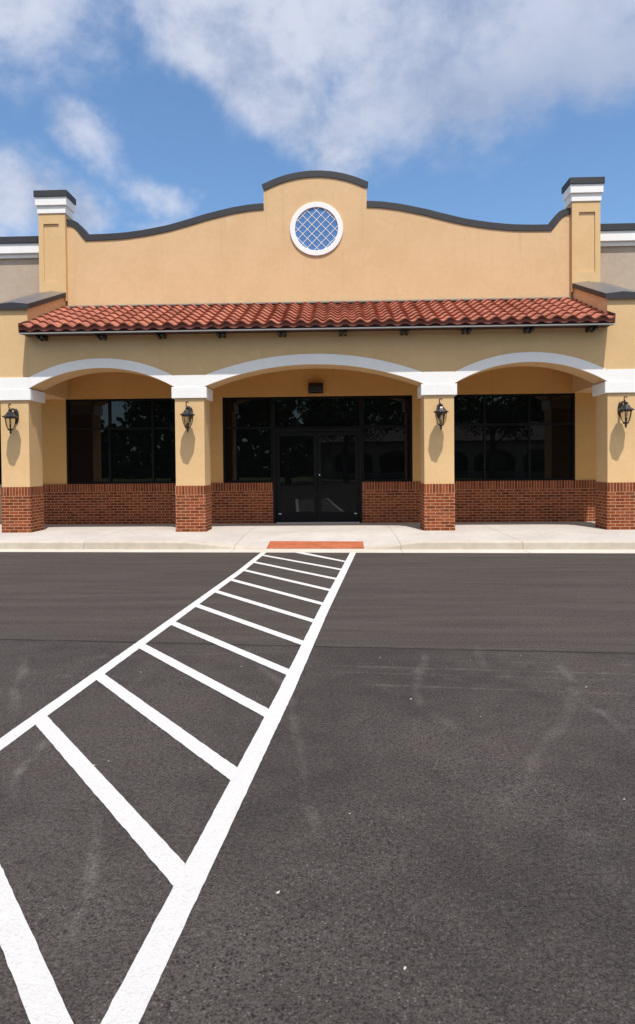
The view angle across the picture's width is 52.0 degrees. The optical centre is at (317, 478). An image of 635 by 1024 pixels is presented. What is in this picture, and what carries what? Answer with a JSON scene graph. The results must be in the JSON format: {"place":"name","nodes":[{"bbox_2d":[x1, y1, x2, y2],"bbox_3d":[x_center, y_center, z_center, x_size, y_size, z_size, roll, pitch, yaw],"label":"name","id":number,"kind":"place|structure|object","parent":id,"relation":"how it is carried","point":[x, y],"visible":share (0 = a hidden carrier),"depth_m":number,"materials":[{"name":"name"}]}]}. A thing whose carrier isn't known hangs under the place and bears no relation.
{"place":"outdoors","nodes":[
{"label":"outdoors","id":0,"kind":"place"},
{"bbox_2d":[0,236,39,523],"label":"shop wing","id":1,"kind":"structure","parent":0,"point":[19,266],"depth_m":16.86,"materials":[{"name":"beige paint"}]},
{"bbox_2d":[0,408,1,484],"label":"window","id":2,"kind":"structure","parent":1,"relation":"in","point":[0,408],"depth_m":17.02,"materials":[{"name":"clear glass"}]},
{"bbox_2d":[0,552,634,1023],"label":"asphalt lot","id":3,"kind":"structure","parent":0,"point":[430,830],"depth_m":3.19,"materials":[{"name":"grey asphalt"}]},
{"bbox_2d":[0,552,355,1023],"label":"crosswalk marking","id":4,"kind":"object","parent":3,"relation":"on","point":[41,999],"visible":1,"depth_m":2.98,"materials":[{"name":"white paint"}]},
{"bbox_2d":[74,655,624,969],"bbox_3d":[0.445,1.492,3.521,3.708,0.008,3.711,0,1,2],"label":"grit","id":5,"kind":"object","parent":3,"relation":"on","point":[278,892],"visible":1,"depth_m":2.39,"materials":[{"name":"concrete"}]},
{"bbox_2d":[0,170,634,532],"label":"storefront building","id":6,"kind":"structure","parent":0,"point":[388,325],"depth_m":16.17,"materials":[{"name":"yellow paint"}]},
{"bbox_2d":[2,403,18,434],"bbox_3d":[-6.712,-1.306,14.282,0.310,0.689,0.415,0,1,2],"label":"wall lantern","id":7,"kind":"object","parent":6,"relation":"attached to","point":[11,418],"depth_m":14.18,"materials":[{"name":"black paint"}]},
{"bbox_2d":[66,398,175,483],"bbox_3d":[-4.738,-0.959,16.605,3.330,2.160,0.102,0,1,2],"label":"window","id":8,"kind":"structure","parent":6,"relation":"in","point":[110,441],"depth_m":16.61,"materials":[{"name":"black glass"}]},
{"bbox_2d":[180,401,194,432],"bbox_3d":[-2.809,-1.337,14.141,0.310,0.689,0.415,0,1,2],"label":"wall lantern","id":9,"kind":"object","parent":6,"relation":"attached to","point":[187,414],"depth_m":14.03,"materials":[{"name":"black paint"}]},
{"bbox_2d":[222,397,272,482],"bbox_3d":[-1.758,-0.982,16.497,1.266,2.160,0.102,0,1,2],"label":"window","id":10,"kind":"structure","parent":6,"relation":"in","point":[247,421],"depth_m":16.49,"materials":[{"name":"black glass"}]},
{"bbox_2d":[276,432,317,521],"bbox_3d":[-0.523,-0.045,16.408,1.034,2.274,0.117,0,1,2],"label":"door","id":11,"kind":"structure","parent":6,"relation":"in","point":[296,452],"depth_m":16.43,"materials":[{"name":"black glass"}]},
{"bbox_2d":[308,383,322,393],"bbox_3d":[-0.044,-2.269,16.233,0.370,0.264,0.188,0,1,2],"label":"porch light","id":12,"kind":"object","parent":6,"relation":"attached to","point":[315,388],"visible":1,"depth_m":16.16,"materials":[{"name":"black paint"}]},
{"bbox_2d":[290,202,342,255],"bbox_3d":[-0.026,-6.221,16.210,1.324,1.324,0.043,0,1,2],"label":"round window","id":13,"kind":"structure","parent":6,"relation":"in","point":[316,228],"depth_m":16.21,"materials":[{"name":"white paint"}]},
{"bbox_2d":[272,396,361,428],"bbox_3d":[-0.012,-1.673,16.421,2.240,0.805,0.102,0,1,2],"label":"transom window","id":14,"kind":"structure","parent":6,"relation":"in","point":[308,411],"depth_m":16.41,"materials":[{"name":"black glass"}]},
{"bbox_2d":[317,431,358,521],"bbox_3d":[0.522,-0.053,16.370,1.034,2.274,0.117,0,1,2],"label":"door","id":15,"kind":"structure","parent":6,"relation":"in","point":[338,452],"depth_m":16.39,"materials":[{"name":"black glass"}]},
{"bbox_2d":[361,395,412,481],"bbox_3d":[1.745,-1.010,16.370,1.266,2.160,0.102,0,1,2],"label":"window","id":16,"kind":"structure","parent":6,"relation":"in","point":[387,456],"depth_m":16.37,"materials":[{"name":"black glass"}]},
{"bbox_2d":[434,398,448,428],"bbox_3d":[2.637,-1.380,13.944,0.310,0.689,0.415,0,1,2],"label":"wall lantern","id":17,"kind":"object","parent":6,"relation":"attached to","point":[441,411],"depth_m":13.83,"materials":[{"name":"black paint"}]},
{"bbox_2d":[454,393,574,480],"bbox_3d":[4.725,-1.033,16.263,3.330,2.160,0.102,0,1,2],"label":"window","id":18,"kind":"structure","parent":6,"relation":"in","point":[498,437],"depth_m":16.25,"materials":[{"name":"black glass"}]},
{"bbox_2d":[618,396,634,427],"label":"wall lantern","id":19,"kind":"object","parent":6,"relation":"attached to","point":[625,409],"depth_m":13.70,"materials":[{"name":"black paint"}]},
{"bbox_2d":[0,522,634,546],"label":"sidewalk","id":20,"kind":"structure","parent":0,"point":[265,534],"depth_m":13.88,"materials":[{"name":"concrete"}]},
{"bbox_2d":[267,541,363,547],"bbox_3d":[-0.035,1.279,12.658,1.884,0.064,0.660,0,1,4],"label":"tactile strip","id":21,"kind":"object","parent":20,"relation":"on","point":[315,544],"visible":1,"depth_m":12.69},
{"bbox_2d":[0,0,634,236],"label":"sky","id":22,"kind":"structure","parent":0,"point":[149,114],"materials":[{"name":"blue"}]},
{"bbox_2d":[600,223,634,290],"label":"shop wing","id":23,"kind":"structure","parent":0,"point":[617,254],"depth_m":16.31,"materials":[{"name":"beige paint"}]},
{"bbox_3d":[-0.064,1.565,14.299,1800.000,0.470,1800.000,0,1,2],"label":"ground","id":24,"kind":"structure","parent":0,"visible":0},
{"bbox_2d":[0,540,634,549],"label":"kerb","id":25,"kind":"structure","parent":24,"relation":"on","point":[527,544],"depth_m":12.20,"materials":[{"name":"concrete"}]},
{"bbox_2d":[0,549,634,552],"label":"gutter","id":26,"kind":"object","parent":24,"relation":"on","point":[320,550],"visible":0.85,"depth_m":12.08,"materials":[{"name":"concrete"}]}
]}

